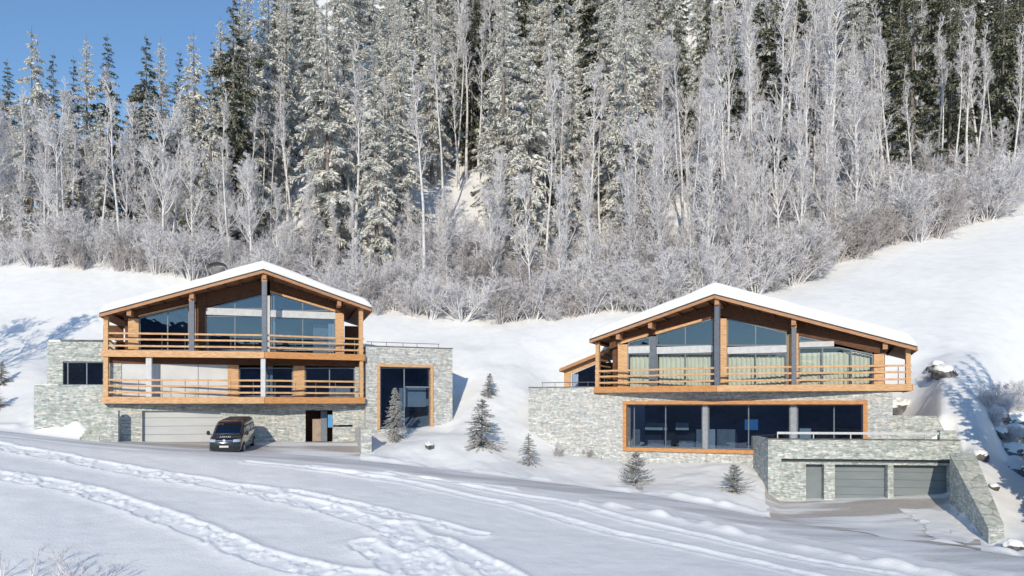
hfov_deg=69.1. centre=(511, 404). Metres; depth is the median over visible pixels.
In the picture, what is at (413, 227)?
frosted shrub
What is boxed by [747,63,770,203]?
bare tree
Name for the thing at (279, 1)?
spruce tree
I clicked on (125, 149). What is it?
bare tree
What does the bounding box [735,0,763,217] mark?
bare tree
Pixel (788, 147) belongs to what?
bare tree
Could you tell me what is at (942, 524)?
snow patch
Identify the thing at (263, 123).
bare tree
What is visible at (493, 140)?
spruce tree
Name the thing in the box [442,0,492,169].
spruce tree
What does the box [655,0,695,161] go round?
spruce tree
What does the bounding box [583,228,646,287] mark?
frosted shrub
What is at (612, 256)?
frosted shrub
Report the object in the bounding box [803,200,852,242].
frosted shrub
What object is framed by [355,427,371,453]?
stone pier
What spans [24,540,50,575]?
bare sapling
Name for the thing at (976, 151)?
frosted shrub
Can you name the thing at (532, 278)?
frosted shrub
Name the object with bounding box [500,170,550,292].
bare tree
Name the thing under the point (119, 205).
spruce tree
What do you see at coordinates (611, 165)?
bare tree
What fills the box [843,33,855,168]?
bare tree
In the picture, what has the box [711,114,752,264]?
bare tree
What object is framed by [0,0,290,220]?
sky
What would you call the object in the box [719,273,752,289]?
frosted shrub
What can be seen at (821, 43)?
bare tree
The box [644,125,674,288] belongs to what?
bare tree
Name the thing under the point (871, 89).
bare tree
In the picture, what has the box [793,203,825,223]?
frosted shrub
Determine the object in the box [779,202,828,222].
frosted shrub
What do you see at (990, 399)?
frosted shrub
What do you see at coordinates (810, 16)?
spruce tree
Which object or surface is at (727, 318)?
window
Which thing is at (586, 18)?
spruce tree
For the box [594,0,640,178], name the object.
spruce tree
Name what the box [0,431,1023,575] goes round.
road
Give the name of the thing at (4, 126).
bare tree
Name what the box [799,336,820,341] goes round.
window
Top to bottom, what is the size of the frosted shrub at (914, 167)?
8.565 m
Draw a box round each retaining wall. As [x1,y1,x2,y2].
[100,410,119,441]
[949,453,1003,543]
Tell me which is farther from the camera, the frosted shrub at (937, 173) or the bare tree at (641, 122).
the frosted shrub at (937, 173)
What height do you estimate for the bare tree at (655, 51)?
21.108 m
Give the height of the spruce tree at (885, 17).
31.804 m
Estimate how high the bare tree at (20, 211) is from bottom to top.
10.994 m
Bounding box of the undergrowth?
[0,85,1023,316]
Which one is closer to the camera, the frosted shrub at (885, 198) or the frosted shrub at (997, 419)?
the frosted shrub at (997, 419)
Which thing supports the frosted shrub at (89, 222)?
on the snow ground
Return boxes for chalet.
[34,260,452,441]
[528,282,960,500]
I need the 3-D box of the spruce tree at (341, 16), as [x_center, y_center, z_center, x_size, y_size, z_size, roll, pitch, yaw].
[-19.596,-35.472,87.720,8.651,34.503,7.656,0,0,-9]
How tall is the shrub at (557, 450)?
1.007 m
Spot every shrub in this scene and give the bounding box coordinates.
[0,222,24,253]
[0,222,25,241]
[0,225,60,267]
[0,235,32,259]
[0,242,12,265]
[11,232,35,246]
[14,202,115,256]
[29,223,55,252]
[32,208,66,233]
[38,229,71,267]
[41,204,125,246]
[43,205,132,259]
[44,224,105,265]
[64,207,95,230]
[65,243,99,270]
[72,221,119,263]
[93,218,165,264]
[96,240,135,271]
[102,225,138,259]
[108,214,143,244]
[114,214,170,242]
[115,206,183,245]
[117,243,156,272]
[130,218,174,274]
[140,248,190,273]
[147,219,171,251]
[151,214,233,279]
[178,214,236,256]
[182,236,211,271]
[185,237,241,276]
[200,224,244,261]
[210,248,255,270]
[238,235,273,259]
[241,233,283,261]
[241,235,287,266]
[246,243,282,265]
[269,218,331,272]
[277,220,346,273]
[282,242,338,280]
[292,252,365,292]
[299,254,377,300]
[314,250,360,273]
[337,243,349,257]
[337,244,401,295]
[338,271,382,307]
[344,255,406,298]
[346,234,429,275]
[351,278,402,310]
[368,225,430,252]
[370,296,382,315]
[378,276,431,317]
[379,223,445,279]
[379,255,419,296]
[381,213,479,264]
[381,283,405,311]
[388,247,447,306]
[393,217,441,265]
[400,266,514,321]
[412,262,470,320]
[417,222,495,284]
[442,240,519,293]
[444,279,473,309]
[452,204,524,258]
[455,227,513,267]
[462,278,492,302]
[466,258,493,282]
[474,301,491,318]
[481,272,534,324]
[483,254,520,277]
[485,255,574,320]
[493,288,534,322]
[502,252,545,289]
[508,292,532,315]
[513,266,572,294]
[516,259,553,294]
[527,240,578,272]
[534,297,563,321]
[537,248,598,303]
[537,291,559,309]
[549,279,595,317]
[552,445,566,455]
[553,266,620,314]
[556,233,597,260]
[567,202,674,258]
[570,246,613,287]
[576,259,630,305]
[582,448,594,457]
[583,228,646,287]
[592,278,630,312]
[593,258,640,281]
[599,227,685,277]
[601,251,699,306]
[603,248,636,266]
[606,248,671,288]
[612,209,677,258]
[613,264,663,312]
[621,266,678,310]
[627,224,663,264]
[635,482,643,489]
[641,236,711,270]
[647,237,715,296]
[650,224,748,289]
[662,230,698,253]
[664,241,730,292]
[666,228,682,248]
[676,252,765,289]
[687,229,721,264]
[690,204,759,264]
[698,229,754,281]
[719,233,787,289]
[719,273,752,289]
[720,195,785,243]
[721,224,832,284]
[730,229,807,293]
[743,212,788,253]
[763,181,824,227]
[767,221,845,285]
[768,271,787,290]
[769,211,835,267]
[771,216,821,277]
[772,204,827,233]
[776,214,843,274]
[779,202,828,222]
[789,223,841,280]
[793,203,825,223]
[795,185,848,214]
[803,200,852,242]
[811,184,861,210]
[812,163,974,237]
[816,214,867,263]
[817,191,883,248]
[822,139,933,181]
[830,219,885,259]
[832,186,887,217]
[833,187,866,210]
[838,178,888,201]
[839,174,900,213]
[840,177,908,202]
[842,168,886,192]
[843,159,903,197]
[848,203,909,252]
[849,164,893,189]
[853,202,899,247]
[855,185,899,223]
[863,157,960,197]
[869,203,924,244]
[876,168,954,231]
[879,131,958,174]
[884,142,957,188]
[886,156,959,189]
[891,182,960,226]
[895,188,950,242]
[900,180,973,238]
[918,142,1023,188]
[919,370,932,382]
[925,144,981,174]
[929,142,1023,215]
[930,178,999,223]
[932,186,974,230]
[934,179,975,219]
[937,163,998,192]
[937,170,1023,221]
[943,136,1023,170]
[944,149,1023,180]
[951,159,996,209]
[951,173,991,216]
[960,140,1023,162]
[961,144,1012,179]
[965,380,1009,409]
[978,151,1023,202]
[987,406,1009,426]
[991,153,1023,191]
[994,390,1021,413]
[999,422,1023,442]
[1000,381,1023,411]
[1004,378,1023,399]
[1005,423,1023,442]
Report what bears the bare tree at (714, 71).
on the snow ground
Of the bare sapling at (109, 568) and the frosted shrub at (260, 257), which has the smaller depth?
the bare sapling at (109, 568)
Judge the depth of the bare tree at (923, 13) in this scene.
96.22 m
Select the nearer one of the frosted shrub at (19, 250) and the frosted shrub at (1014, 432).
the frosted shrub at (1014, 432)
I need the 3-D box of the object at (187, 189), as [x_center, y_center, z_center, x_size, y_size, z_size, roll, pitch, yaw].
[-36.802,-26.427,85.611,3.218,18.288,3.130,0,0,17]
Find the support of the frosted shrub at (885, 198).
on the snow ground
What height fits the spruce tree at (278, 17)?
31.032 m
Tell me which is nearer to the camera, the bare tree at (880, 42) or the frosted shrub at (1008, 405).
the frosted shrub at (1008, 405)
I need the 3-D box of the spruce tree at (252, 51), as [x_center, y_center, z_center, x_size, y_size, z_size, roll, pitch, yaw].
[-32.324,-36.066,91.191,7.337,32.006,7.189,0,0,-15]
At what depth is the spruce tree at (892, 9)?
145.05 m
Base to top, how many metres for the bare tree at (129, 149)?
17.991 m
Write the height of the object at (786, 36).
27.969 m
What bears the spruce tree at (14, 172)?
on the snow ground
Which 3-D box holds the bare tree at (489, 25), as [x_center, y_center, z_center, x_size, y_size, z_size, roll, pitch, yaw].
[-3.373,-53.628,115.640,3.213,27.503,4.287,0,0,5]
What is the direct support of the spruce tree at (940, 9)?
on the snow ground
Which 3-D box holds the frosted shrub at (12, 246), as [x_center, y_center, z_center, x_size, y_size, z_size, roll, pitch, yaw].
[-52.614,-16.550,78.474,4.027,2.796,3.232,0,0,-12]
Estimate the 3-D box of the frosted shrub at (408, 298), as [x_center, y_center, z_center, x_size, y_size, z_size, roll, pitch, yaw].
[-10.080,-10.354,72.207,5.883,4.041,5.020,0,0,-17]
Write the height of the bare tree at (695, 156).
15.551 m
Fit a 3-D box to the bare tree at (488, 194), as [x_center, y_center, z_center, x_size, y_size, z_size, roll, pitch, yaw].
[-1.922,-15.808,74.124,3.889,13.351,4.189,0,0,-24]
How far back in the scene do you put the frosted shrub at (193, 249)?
75.66 m
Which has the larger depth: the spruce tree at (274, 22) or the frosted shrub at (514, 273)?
the spruce tree at (274, 22)
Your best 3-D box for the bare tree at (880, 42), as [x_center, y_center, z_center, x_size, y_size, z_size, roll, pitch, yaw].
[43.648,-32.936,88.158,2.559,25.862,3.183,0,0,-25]
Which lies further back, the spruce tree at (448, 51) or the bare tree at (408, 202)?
the spruce tree at (448, 51)
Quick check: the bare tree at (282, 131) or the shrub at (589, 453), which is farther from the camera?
the bare tree at (282, 131)
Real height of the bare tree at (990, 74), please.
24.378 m
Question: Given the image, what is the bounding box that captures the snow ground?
[0,0,1023,575]
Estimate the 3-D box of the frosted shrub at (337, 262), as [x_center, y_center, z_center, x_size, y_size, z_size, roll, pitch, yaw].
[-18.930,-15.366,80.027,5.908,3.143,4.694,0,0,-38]
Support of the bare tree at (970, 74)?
on the snow ground
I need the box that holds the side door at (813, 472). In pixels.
[806,464,821,498]
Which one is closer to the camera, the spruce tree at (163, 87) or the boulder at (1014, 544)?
the boulder at (1014, 544)
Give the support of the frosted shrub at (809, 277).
on the snow ground
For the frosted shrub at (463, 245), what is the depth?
77.48 m
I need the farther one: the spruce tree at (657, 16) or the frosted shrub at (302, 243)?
the spruce tree at (657, 16)
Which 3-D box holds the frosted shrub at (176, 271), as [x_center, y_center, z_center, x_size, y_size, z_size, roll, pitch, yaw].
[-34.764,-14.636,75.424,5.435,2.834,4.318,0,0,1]
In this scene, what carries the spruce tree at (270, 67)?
on the snow ground
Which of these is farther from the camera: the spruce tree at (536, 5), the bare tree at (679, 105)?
the spruce tree at (536, 5)
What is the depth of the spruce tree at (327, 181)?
81.32 m
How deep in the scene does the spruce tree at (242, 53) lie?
121.98 m
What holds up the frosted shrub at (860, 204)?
on the snow ground
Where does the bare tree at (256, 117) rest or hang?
on the snow ground
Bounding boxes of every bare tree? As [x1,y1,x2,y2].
[0,95,24,227]
[0,104,26,201]
[0,117,15,180]
[0,133,10,201]
[0,152,19,234]
[2,135,26,235]
[4,114,17,174]
[8,157,31,238]
[13,86,35,233]
[17,102,63,226]
[22,117,89,226]
[31,122,61,223]
[43,101,53,230]
[49,89,80,196]
[54,130,84,205]
[57,77,70,214]
[65,112,81,219]
[76,135,93,219]
[84,134,120,205]
[85,132,106,217]
[95,96,117,235]
[100,66,127,237]
[104,129,147,222]
[115,99,144,219]
[122,94,137,224]
[124,139,168,238]
[130,97,189,266]
[148,148,184,222]
[157,162,184,226]
[159,122,179,230]
[169,88,191,234]
[169,135,214,237]
[171,92,182,231]
[176,129,199,221]
[191,110,200,139]
[200,136,233,198]
[205,159,240,255]
[214,87,233,267]
[216,138,241,263]
[224,163,273,261]
[230,151,272,257]
[230,160,263,245]
[237,97,265,169]
[247,101,262,253]
[256,103,268,239]
[260,182,294,250]
[264,74,276,221]
[269,110,280,244]
[271,57,290,221]
[273,82,294,246]
[277,221,300,265]
[297,165,322,279]
[322,203,342,269]
[334,67,351,258]
[344,37,370,262]
[345,189,362,281]
[346,75,362,206]
[376,77,394,235]
[394,224,403,272]
[397,193,420,253]
[401,50,434,272]
[421,10,447,221]
[425,194,451,272]
[428,197,466,253]
[434,187,458,292]
[446,53,467,190]
[447,0,466,161]
[454,0,467,186]
[456,0,477,180]
[460,0,471,137]
[468,17,489,181]
[470,179,509,286]
[475,0,489,161]
[484,0,496,100]
[487,152,508,283]
[488,0,498,96]
[488,146,513,259]
[491,166,508,274]
[493,0,501,67]
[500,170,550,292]
[502,114,544,223]
[539,47,554,260]
[540,69,563,271]
[547,57,562,237]
[547,165,582,283]
[551,173,570,300]
[556,82,571,255]
[570,58,607,258]
[574,168,599,279]
[577,140,595,255]
[580,130,595,215]
[595,74,610,250]
[599,108,627,203]
[605,114,652,244]
[617,148,645,274]
[625,125,686,276]
[633,33,671,118]
[636,107,684,226]
[638,114,652,228]
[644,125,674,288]
[648,37,670,118]
[651,54,672,155]
[651,142,668,239]
[654,64,670,221]
[655,97,690,213]
[663,22,683,233]
[663,38,677,113]
[664,66,690,233]
[669,86,704,206]
[678,155,698,247]
[685,93,732,233]
[689,52,716,150]
[689,84,730,259]
[689,96,709,224]
[691,79,706,234]
[693,71,710,187]
[696,54,717,200]
[699,2,725,227]
[707,53,745,242]
[708,22,723,167]
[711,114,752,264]
[712,142,745,227]
[714,0,742,216]
[718,24,742,131]
[729,0,736,54]
[730,116,754,217]
[731,0,741,68]
[731,0,759,55]
[734,5,761,146]
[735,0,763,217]
[737,0,754,194]
[737,16,761,230]
[737,42,755,152]
[738,124,753,216]
[738,156,769,270]
[740,97,810,232]
[746,97,779,235]
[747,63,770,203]
[757,0,781,164]
[762,28,808,123]
[764,0,793,165]
[764,0,797,223]
[766,109,814,224]
[776,0,805,198]
[778,41,824,195]
[781,74,814,224]
[792,38,815,206]
[793,0,818,213]
[797,37,811,211]
[804,1,832,167]
[807,73,843,230]
[808,0,839,198]
[808,6,824,154]
[809,0,851,215]
[810,50,825,210]
[811,0,831,163]
[814,35,853,214]
[816,2,843,146]
[816,16,825,172]
[817,0,842,214]
[822,1,835,149]
[822,129,846,236]
[823,0,838,144]
[823,70,892,213]
[825,46,880,190]
[832,59,849,157]
[838,32,858,190]
[839,50,871,180]
[842,48,853,134]
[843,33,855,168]
[846,21,859,181]
[847,88,900,192]
[862,2,888,175]
[865,47,877,153]
[868,17,893,193]
[873,51,895,183]
[898,63,916,180]
[907,8,931,161]
[914,0,932,119]
[915,135,940,187]
[916,98,935,144]
[930,12,954,163]
[931,28,947,167]
[932,104,972,161]
[949,36,973,180]
[956,4,981,173]
[956,6,992,151]
[966,105,974,157]
[973,20,998,158]
[977,38,993,164]
[977,109,992,173]
[989,117,1013,162]
[1005,19,1023,173]
[1009,91,1023,158]
[1011,29,1023,144]
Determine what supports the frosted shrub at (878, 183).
on the snow ground
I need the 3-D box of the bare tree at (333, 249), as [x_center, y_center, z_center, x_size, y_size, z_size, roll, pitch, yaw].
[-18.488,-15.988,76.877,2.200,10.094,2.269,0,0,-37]
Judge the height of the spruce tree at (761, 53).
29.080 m
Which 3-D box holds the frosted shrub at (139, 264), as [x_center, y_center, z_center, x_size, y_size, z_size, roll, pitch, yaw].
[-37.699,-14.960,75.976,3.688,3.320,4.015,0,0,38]
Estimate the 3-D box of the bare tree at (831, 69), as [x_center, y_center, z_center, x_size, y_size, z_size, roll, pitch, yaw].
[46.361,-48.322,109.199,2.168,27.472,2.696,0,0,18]
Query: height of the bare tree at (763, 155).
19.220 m
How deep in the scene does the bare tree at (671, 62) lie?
101.78 m
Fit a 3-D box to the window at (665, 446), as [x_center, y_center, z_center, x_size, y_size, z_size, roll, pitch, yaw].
[10.213,1.439,49.472,4.898,2.859,0.104,0,0,24]
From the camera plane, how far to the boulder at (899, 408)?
52.88 m
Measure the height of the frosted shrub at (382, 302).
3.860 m
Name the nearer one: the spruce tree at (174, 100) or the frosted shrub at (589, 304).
the frosted shrub at (589, 304)
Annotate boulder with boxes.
[425,441,433,449]
[893,396,909,414]
[925,360,943,372]
[930,363,958,380]
[972,449,989,461]
[989,405,1010,421]
[989,483,999,490]
[994,425,1010,438]
[1001,538,1023,550]
[1003,410,1023,424]
[1003,442,1023,456]
[1005,423,1023,437]
[1006,455,1023,476]
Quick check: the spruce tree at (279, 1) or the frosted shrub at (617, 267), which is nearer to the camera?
the frosted shrub at (617, 267)
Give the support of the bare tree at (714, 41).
on the snow ground
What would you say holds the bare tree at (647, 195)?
on the snow ground
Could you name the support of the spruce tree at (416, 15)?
on the snow ground
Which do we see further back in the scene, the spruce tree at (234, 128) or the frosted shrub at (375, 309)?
the spruce tree at (234, 128)
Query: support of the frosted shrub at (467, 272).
on the snow ground
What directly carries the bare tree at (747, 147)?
on the snow ground
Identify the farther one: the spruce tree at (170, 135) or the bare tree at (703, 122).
the spruce tree at (170, 135)
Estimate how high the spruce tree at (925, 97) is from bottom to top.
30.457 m
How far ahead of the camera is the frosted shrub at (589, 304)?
70.67 m
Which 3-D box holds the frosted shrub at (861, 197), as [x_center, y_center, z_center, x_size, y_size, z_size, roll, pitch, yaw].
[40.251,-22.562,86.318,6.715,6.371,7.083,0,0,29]
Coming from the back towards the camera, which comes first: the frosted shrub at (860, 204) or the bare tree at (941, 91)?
the bare tree at (941, 91)
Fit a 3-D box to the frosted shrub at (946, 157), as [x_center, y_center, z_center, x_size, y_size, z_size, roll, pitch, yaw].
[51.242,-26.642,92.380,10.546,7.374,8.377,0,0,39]
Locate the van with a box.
[206,416,255,451]
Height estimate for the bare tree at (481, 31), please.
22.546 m
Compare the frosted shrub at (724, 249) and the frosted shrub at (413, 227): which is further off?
the frosted shrub at (413, 227)
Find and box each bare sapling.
[0,553,12,575]
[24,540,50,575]
[44,543,92,575]
[45,567,76,575]
[51,544,73,575]
[92,552,121,575]
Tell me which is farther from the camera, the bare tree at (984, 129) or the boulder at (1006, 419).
the bare tree at (984, 129)
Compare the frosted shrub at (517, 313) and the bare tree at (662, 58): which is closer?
the frosted shrub at (517, 313)
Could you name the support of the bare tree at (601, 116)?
on the snow ground
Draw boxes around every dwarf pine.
[618,451,654,485]
[720,464,757,493]
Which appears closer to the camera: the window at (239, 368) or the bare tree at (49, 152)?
the window at (239, 368)
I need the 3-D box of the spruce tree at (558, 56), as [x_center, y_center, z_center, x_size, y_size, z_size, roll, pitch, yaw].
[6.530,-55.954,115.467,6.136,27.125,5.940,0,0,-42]
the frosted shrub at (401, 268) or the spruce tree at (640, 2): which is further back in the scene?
the spruce tree at (640, 2)
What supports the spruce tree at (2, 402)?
on the snow ground
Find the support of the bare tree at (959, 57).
on the snow ground
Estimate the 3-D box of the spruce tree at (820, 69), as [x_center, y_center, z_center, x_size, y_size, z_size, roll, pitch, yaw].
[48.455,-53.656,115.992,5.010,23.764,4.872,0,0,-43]
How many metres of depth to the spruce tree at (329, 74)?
94.54 m
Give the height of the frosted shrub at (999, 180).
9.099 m
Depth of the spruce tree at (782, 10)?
125.64 m
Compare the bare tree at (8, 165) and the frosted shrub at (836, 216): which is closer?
the frosted shrub at (836, 216)
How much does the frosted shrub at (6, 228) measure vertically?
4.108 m
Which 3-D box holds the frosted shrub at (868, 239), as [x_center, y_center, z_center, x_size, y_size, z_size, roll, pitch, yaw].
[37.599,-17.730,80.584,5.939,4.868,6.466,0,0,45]
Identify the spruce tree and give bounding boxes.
[0,28,63,245]
[0,62,23,234]
[0,361,13,385]
[0,393,7,407]
[3,129,25,230]
[5,122,27,236]
[33,55,63,212]
[45,103,60,216]
[49,120,84,226]
[57,93,78,206]
[61,60,84,183]
[62,34,112,223]
[82,104,114,236]
[82,106,104,218]
[83,33,133,228]
[114,37,172,227]
[118,101,140,223]
[131,100,158,230]
[138,41,178,223]
[157,98,177,217]
[167,36,223,235]
[167,53,185,162]
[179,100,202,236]
[180,75,208,201]
[187,95,231,244]
[196,0,269,242]
[201,42,219,171]
[203,21,229,226]
[217,0,278,235]
[218,0,257,126]
[241,26,265,175]
[246,0,298,219]
[254,26,266,67]
[261,0,293,151]
[270,0,287,61]
[270,0,309,191]
[273,0,294,121]
[280,0,324,123]
[282,5,368,270]
[287,0,320,154]
[289,0,324,156]
[303,15,340,192]
[311,0,373,242]
[312,0,366,162]
[331,0,368,76]
[336,0,363,87]
[354,48,398,274]
[355,0,368,50]
[356,0,392,190]
[361,0,381,44]
[363,0,419,158]
[365,0,398,116]
[369,0,419,219]
[372,5,432,251]
[374,0,414,60]
[379,0,420,100]
[381,387,406,442]
[402,0,427,40]
[403,0,454,162]
[417,0,451,187]
[428,0,451,83]
[436,0,461,38]
[439,0,459,54]
[440,0,469,146]
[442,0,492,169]
[460,1,493,96]
[464,399,502,452]
[468,0,526,241]
[474,1,524,216]
[477,0,498,75]
[480,373,498,398]
[490,0,534,162]
[491,1,506,94]
[495,0,540,154]
[501,9,561,268]
[517,433,540,465]
[519,0,544,58]
[523,0,556,74]
[531,6,582,213]
[532,0,559,149]
[538,0,575,86]
[549,0,582,163]
[550,0,575,39]
[550,31,591,248]
[564,0,611,149]
[566,0,616,215]
[569,0,598,80]
[571,0,585,46]
[571,2,606,98]
[593,0,654,230]
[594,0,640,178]
[600,0,653,246]
[601,0,623,47]
[621,0,661,88]
[625,0,653,145]
[627,0,665,76]
[628,0,679,203]
[635,0,652,89]
[646,0,668,56]
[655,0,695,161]
[661,0,691,77]
[661,20,705,194]
[684,0,707,101]
[684,0,720,29]
[692,0,721,157]
[696,0,723,68]
[698,9,751,196]
[716,0,735,54]
[720,0,746,45]
[731,0,761,162]
[750,0,778,102]
[750,0,809,205]
[750,2,781,158]
[756,0,788,55]
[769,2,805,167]
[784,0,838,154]
[785,1,811,83]
[797,0,819,46]
[811,0,829,134]
[831,1,855,123]
[832,0,890,145]
[833,0,868,66]
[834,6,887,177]
[858,0,891,164]
[865,0,904,130]
[879,0,948,177]
[881,0,924,153]
[885,0,911,28]
[887,0,915,76]
[891,0,939,135]
[896,0,920,66]
[906,0,952,131]
[919,0,954,74]
[922,0,953,80]
[923,0,978,174]
[925,0,980,147]
[938,0,984,124]
[945,0,988,125]
[957,0,993,81]
[970,0,994,93]
[976,0,1019,142]
[978,0,1023,159]
[981,0,1023,106]
[985,0,1009,64]
[1004,0,1023,147]
[1017,438,1023,461]
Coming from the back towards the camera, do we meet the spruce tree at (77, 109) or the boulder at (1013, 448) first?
the spruce tree at (77, 109)
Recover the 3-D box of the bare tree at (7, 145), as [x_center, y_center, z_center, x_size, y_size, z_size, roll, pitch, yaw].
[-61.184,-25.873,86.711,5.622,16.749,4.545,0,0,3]
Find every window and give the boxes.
[64,362,102,384]
[139,306,188,350]
[206,316,261,350]
[209,294,261,308]
[239,368,292,396]
[270,293,333,311]
[270,317,334,350]
[305,368,354,396]
[380,368,428,427]
[571,364,594,386]
[628,336,649,345]
[628,353,649,385]
[629,405,702,447]
[645,423,666,429]
[657,318,713,345]
[657,353,713,385]
[676,423,688,429]
[708,405,789,449]
[727,318,786,345]
[727,353,786,384]
[797,405,862,438]
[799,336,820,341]
[799,347,872,384]
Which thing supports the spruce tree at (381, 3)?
on the snow ground
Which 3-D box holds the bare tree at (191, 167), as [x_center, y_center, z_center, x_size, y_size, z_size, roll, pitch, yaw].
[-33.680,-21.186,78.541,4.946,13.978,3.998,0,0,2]
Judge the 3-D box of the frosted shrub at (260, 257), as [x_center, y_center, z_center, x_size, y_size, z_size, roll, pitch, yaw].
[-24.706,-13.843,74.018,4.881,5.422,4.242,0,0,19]
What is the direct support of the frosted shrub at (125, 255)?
on the snow ground
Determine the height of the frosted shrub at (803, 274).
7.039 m
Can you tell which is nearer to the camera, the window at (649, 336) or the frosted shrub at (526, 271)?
the window at (649, 336)
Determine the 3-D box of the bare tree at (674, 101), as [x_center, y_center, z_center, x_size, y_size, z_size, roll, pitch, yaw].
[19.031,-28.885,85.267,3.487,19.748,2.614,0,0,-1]
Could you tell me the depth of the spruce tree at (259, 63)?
110.40 m
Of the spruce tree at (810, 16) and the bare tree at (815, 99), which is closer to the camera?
the bare tree at (815, 99)
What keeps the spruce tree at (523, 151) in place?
on the snow ground
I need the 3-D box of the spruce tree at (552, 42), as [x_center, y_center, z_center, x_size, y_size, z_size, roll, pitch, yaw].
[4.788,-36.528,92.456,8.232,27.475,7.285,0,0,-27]
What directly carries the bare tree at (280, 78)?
on the snow ground
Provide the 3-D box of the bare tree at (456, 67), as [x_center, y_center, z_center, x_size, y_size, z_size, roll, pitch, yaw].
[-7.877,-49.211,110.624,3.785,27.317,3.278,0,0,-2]
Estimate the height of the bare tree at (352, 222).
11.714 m
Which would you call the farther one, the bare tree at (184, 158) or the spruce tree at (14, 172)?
the spruce tree at (14, 172)
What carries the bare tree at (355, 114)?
on the snow ground
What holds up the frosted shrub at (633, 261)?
on the snow ground
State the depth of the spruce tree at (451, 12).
146.89 m
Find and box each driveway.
[107,440,359,459]
[766,490,980,549]
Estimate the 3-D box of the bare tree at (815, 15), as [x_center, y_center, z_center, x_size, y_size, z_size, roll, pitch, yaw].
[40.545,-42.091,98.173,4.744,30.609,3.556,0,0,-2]
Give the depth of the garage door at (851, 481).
42.68 m
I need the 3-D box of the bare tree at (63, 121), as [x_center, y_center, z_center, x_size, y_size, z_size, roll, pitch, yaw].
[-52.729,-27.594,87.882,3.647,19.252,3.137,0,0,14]
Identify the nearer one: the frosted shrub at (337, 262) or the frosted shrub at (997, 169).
the frosted shrub at (337, 262)
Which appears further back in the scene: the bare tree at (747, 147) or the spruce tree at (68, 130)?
the spruce tree at (68, 130)
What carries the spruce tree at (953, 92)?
on the snow ground
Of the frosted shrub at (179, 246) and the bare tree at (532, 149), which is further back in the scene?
the bare tree at (532, 149)
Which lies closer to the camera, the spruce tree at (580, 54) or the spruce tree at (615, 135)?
the spruce tree at (615, 135)
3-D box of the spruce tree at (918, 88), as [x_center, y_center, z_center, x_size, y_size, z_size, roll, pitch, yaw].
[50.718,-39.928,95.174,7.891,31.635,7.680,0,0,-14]
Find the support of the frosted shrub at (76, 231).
on the snow ground
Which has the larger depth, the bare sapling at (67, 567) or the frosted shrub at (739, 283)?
the frosted shrub at (739, 283)
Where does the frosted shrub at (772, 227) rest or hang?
on the snow ground
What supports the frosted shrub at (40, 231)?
on the snow ground
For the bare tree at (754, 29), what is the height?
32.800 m
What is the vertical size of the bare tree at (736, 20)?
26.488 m
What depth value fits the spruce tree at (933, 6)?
117.07 m
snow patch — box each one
[899,508,974,543]
[916,519,931,521]
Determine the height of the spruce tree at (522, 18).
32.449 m
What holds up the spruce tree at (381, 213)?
on the snow ground
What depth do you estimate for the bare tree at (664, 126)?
80.58 m
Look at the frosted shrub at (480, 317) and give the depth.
71.49 m
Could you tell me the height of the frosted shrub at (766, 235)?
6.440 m
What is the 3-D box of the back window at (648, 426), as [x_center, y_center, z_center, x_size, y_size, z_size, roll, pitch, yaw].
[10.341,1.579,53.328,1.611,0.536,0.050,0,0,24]
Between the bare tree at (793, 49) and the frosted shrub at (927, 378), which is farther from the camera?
the bare tree at (793, 49)
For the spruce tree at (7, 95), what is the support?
on the snow ground
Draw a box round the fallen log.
[470,188,478,194]
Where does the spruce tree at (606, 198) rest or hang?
on the snow ground
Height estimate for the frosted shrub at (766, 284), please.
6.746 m
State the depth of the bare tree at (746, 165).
76.16 m
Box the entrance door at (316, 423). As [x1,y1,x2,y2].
[312,419,320,440]
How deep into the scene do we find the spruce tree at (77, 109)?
104.14 m
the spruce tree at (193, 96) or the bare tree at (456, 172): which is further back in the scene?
the bare tree at (456, 172)
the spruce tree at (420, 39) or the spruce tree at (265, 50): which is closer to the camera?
the spruce tree at (420, 39)
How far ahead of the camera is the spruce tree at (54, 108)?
93.13 m
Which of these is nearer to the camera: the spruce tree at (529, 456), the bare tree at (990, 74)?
the spruce tree at (529, 456)
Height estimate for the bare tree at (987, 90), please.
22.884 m
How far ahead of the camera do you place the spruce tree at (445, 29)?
140.85 m
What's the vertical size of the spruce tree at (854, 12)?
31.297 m
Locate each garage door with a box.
[143,411,219,441]
[835,465,884,497]
[894,465,945,495]
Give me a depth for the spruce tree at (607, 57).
91.86 m
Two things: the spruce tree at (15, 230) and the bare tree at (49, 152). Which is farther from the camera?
the spruce tree at (15, 230)
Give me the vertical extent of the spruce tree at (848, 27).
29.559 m
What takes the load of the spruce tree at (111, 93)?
on the snow ground
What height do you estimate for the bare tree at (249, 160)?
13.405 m
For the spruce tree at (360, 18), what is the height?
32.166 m
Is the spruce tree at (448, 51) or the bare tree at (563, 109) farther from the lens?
the spruce tree at (448, 51)
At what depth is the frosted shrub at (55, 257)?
75.35 m
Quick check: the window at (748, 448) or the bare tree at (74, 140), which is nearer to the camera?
the window at (748, 448)
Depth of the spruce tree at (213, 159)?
82.46 m
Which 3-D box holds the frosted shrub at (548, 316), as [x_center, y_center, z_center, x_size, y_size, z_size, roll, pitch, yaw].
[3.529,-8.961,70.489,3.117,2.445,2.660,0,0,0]
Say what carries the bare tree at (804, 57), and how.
on the snow ground
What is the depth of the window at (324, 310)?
51.06 m
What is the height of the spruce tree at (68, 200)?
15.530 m
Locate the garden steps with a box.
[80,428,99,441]
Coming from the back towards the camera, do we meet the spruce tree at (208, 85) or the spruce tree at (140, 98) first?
the spruce tree at (208, 85)
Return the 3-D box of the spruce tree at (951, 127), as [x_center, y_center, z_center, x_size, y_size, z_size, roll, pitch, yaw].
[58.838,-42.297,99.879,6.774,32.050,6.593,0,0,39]

